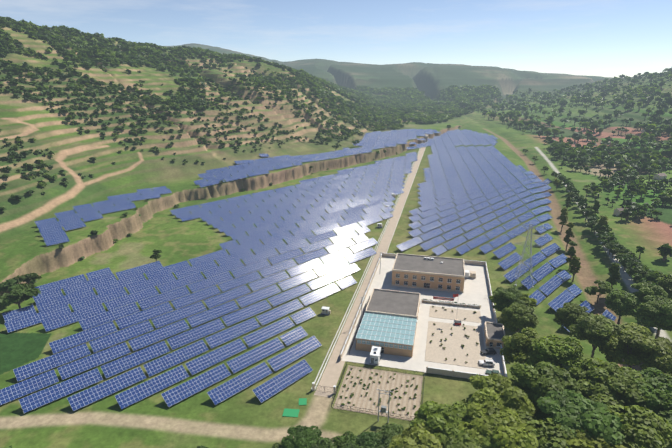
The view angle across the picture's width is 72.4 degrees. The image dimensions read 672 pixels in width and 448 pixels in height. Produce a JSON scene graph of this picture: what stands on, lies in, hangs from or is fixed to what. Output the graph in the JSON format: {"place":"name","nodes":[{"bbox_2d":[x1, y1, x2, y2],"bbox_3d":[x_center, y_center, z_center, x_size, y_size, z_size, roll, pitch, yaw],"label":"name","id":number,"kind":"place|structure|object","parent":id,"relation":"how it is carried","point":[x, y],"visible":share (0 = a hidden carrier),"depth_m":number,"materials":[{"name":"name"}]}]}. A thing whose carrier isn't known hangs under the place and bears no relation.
{"place":"outdoors","nodes":[
{"label":"outdoors","id":0,"kind":"place"},
{"bbox_2d":[0,26,671,447],"bbox_3d":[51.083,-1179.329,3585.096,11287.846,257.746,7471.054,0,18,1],"label":"grassy terrain","id":1,"kind":"structure","parent":0,"point":[246,418],"depth_m":280.37,"materials":[{"name":"green plant"}]},
{"bbox_2d":[282,398,306,416],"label":"green tarps","id":2,"kind":"object","parent":1,"relation":"on","point":[292,412],"visible":1,"depth_m":123.74,"materials":[{"name":"green"}]},
{"bbox_2d":[21,158,568,380],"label":"solar table frames","id":3,"kind":"structure","parent":1,"relation":"on","point":[353,240],"depth_m":263.47,"materials":[{"name":"grey metal"}]},
{"bbox_2d":[0,129,616,412],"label":"solar tables","id":4,"kind":"object","parent":1,"relation":"on","point":[80,297],"visible":1,"depth_m":209.04,"materials":[{"name":"blue glass"}]},
{"bbox_2d":[312,382,335,393],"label":"road gate","id":5,"kind":"structure","parent":1,"relation":"on","point":[314,387],"depth_m":131.30,"materials":[{"name":"paint"}]},
{"bbox_2d":[320,306,330,315],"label":"inverter","id":6,"kind":"object","parent":1,"relation":"on","point":[326,311],"visible":0.96,"depth_m":174.44,"materials":[{"name":"paint"}]},
{"bbox_2d":[0,140,671,313],"bbox_3d":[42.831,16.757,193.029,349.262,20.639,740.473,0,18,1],"label":"trees","id":7,"kind":"object","parent":1,"relation":"on","point":[640,271],"visible":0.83,"depth_m":197.46,"materials":[{"name":"green plant"}]},
{"bbox_2d":[0,16,671,174],"bbox_3d":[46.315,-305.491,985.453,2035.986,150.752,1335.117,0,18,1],"label":"forested hills","id":8,"kind":"structure","parent":1,"relation":"on","point":[403,104],"depth_m":632.11,"materials":[{"name":"green plant"}]},
{"bbox_2d":[0,26,671,175],"bbox_3d":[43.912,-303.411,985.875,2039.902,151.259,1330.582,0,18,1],"label":"tree trunks","id":9,"kind":"object","parent":1,"relation":"on","point":[628,140],"visible":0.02,"depth_m":714.61,"materials":[{"name":"brown plant"}]},
{"bbox_2d":[1,75,670,283],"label":"tree trunks","id":10,"kind":"object","parent":1,"relation":"on","point":[664,257],"visible":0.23,"depth_m":347.54,"materials":[{"name":"brown plant"}]},
{"bbox_2d":[0,72,671,447],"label":"trees","id":11,"kind":"object","parent":10,"relation":"attached to","point":[634,184],"visible":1,"depth_m":362.93,"materials":[{"name":"green plant"}]},
{"bbox_2d":[311,137,428,389],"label":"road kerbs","id":12,"kind":"structure","parent":1,"relation":"on","point":[358,290],"depth_m":186.83,"materials":[{"name":"concrete"}]},
{"bbox_2d":[377,389,391,422],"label":"transformer pole","id":13,"kind":"object","parent":1,"relation":"on","point":[383,409],"visible":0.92,"depth_m":118.51,"materials":[{"name":"grey metal"}]},
{"bbox_2d":[513,224,545,287],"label":"pylon","id":14,"kind":"object","parent":1,"relation":"on","point":[530,252],"visible":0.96,"depth_m":196.57,"materials":[{"name":"silver metal"}]},
{"bbox_2d":[505,309,660,367],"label":"tree trunks","id":15,"kind":"object","parent":1,"relation":"on","point":[618,323],"visible":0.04,"depth_m":144.49,"materials":[{"name":"brown plant"}]},
{"bbox_2d":[270,274,671,447],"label":"trees","id":16,"kind":"object","parent":15,"relation":"attached to","point":[542,398],"visible":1,"depth_m":106.39,"materials":[{"name":"green plant"}]},
{"bbox_2d":[558,192,620,293],"bbox_3d":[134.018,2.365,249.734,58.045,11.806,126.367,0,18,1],"label":"conifer trees","id":17,"kind":"object","parent":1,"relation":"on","point":[574,262],"visible":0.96,"depth_m":217.28,"materials":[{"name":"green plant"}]},
{"bbox_2d":[614,208,629,215],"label":"farmhouse","id":18,"kind":"object","parent":1,"relation":"on","point":[617,212],"visible":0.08,"depth_m":297.26,"materials":[{"name":"paint"}]},
{"bbox_2d":[654,173,666,179],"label":"farmhouse","id":19,"kind":"object","parent":1,"relation":"on","point":[660,176],"visible":0.77,"depth_m":397.12,"materials":[{"name":"paint"}]},
{"bbox_2d":[0,0,671,77],"label":"sky","id":20,"kind":"structure","parent":0,"point":[603,38],"materials":[{"name":"blue"}]},
{"bbox_2d":[314,134,428,397],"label":"road","id":21,"kind":"structure","parent":0,"point":[331,373],"depth_m":185.64,"materials":[{"name":"concrete"}]},
{"bbox_2d":[334,257,504,420],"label":"yard paving","id":22,"kind":"structure","parent":0,"point":[434,353],"depth_m":150.87,"materials":[{"name":"concrete"}]},
{"bbox_2d":[370,346,380,364],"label":"prefab cabin","id":23,"kind":"object","parent":22,"relation":"on","point":[375,354],"visible":1,"depth_m":144.24,"materials":[{"name":"metal"}]},
{"bbox_2d":[331,296,424,419],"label":"garden fence","id":24,"kind":"object","parent":22,"relation":"on","point":[366,367],"visible":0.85,"depth_m":138.68,"materials":[{"name":"metal"}]},
{"bbox_2d":[355,288,420,356],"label":"industrial building","id":25,"kind":"structure","parent":22,"relation":"on","point":[388,324],"depth_m":159.45,"materials":[{"name":"paint"}]},
{"bbox_2d":[340,299,481,413],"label":"shrubs","id":26,"kind":"object","parent":22,"relation":"on","point":[404,407],"visible":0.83,"depth_m":134.51,"materials":[{"name":"plant"}]},
{"bbox_2d":[340,252,507,378],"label":"compound walls","id":27,"kind":"structure","parent":22,"relation":"on","point":[446,372],"depth_m":171.73,"materials":[{"name":"paint"}]},
{"bbox_2d":[433,296,453,302],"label":"red banner","id":28,"kind":"object","parent":22,"relation":"on","point":[443,298],"visible":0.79,"depth_m":183.63,"materials":[{"name":"fabric"}]},
{"bbox_2d":[478,359,494,366],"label":"white suv","id":29,"kind":"object","parent":22,"relation":"on","point":[488,362],"visible":1,"depth_m":143.09,"materials":[{"name":"white paint"}]},
{"bbox_2d":[480,348,496,355],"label":"dark suv","id":30,"kind":"object","parent":22,"relation":"on","point":[486,351],"visible":1,"depth_m":148.83,"materials":[{"name":"grey paint"}]},
{"bbox_2d":[485,369,500,374],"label":"car","id":31,"kind":"object","parent":22,"relation":"on","point":[489,372],"visible":0.58,"depth_m":138.44,"materials":[{"name":"green paint"}]},
{"bbox_2d":[484,321,504,348],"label":"gatehouse","id":32,"kind":"object","parent":22,"relation":"on","point":[494,333],"visible":0.77,"depth_m":154.63,"materials":[{"name":"paint"}]},
{"bbox_2d":[391,253,475,292],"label":"building","id":33,"kind":"structure","parent":0,"point":[448,274],"depth_m":196.66,"materials":[{"name":"brick"}]}
]}

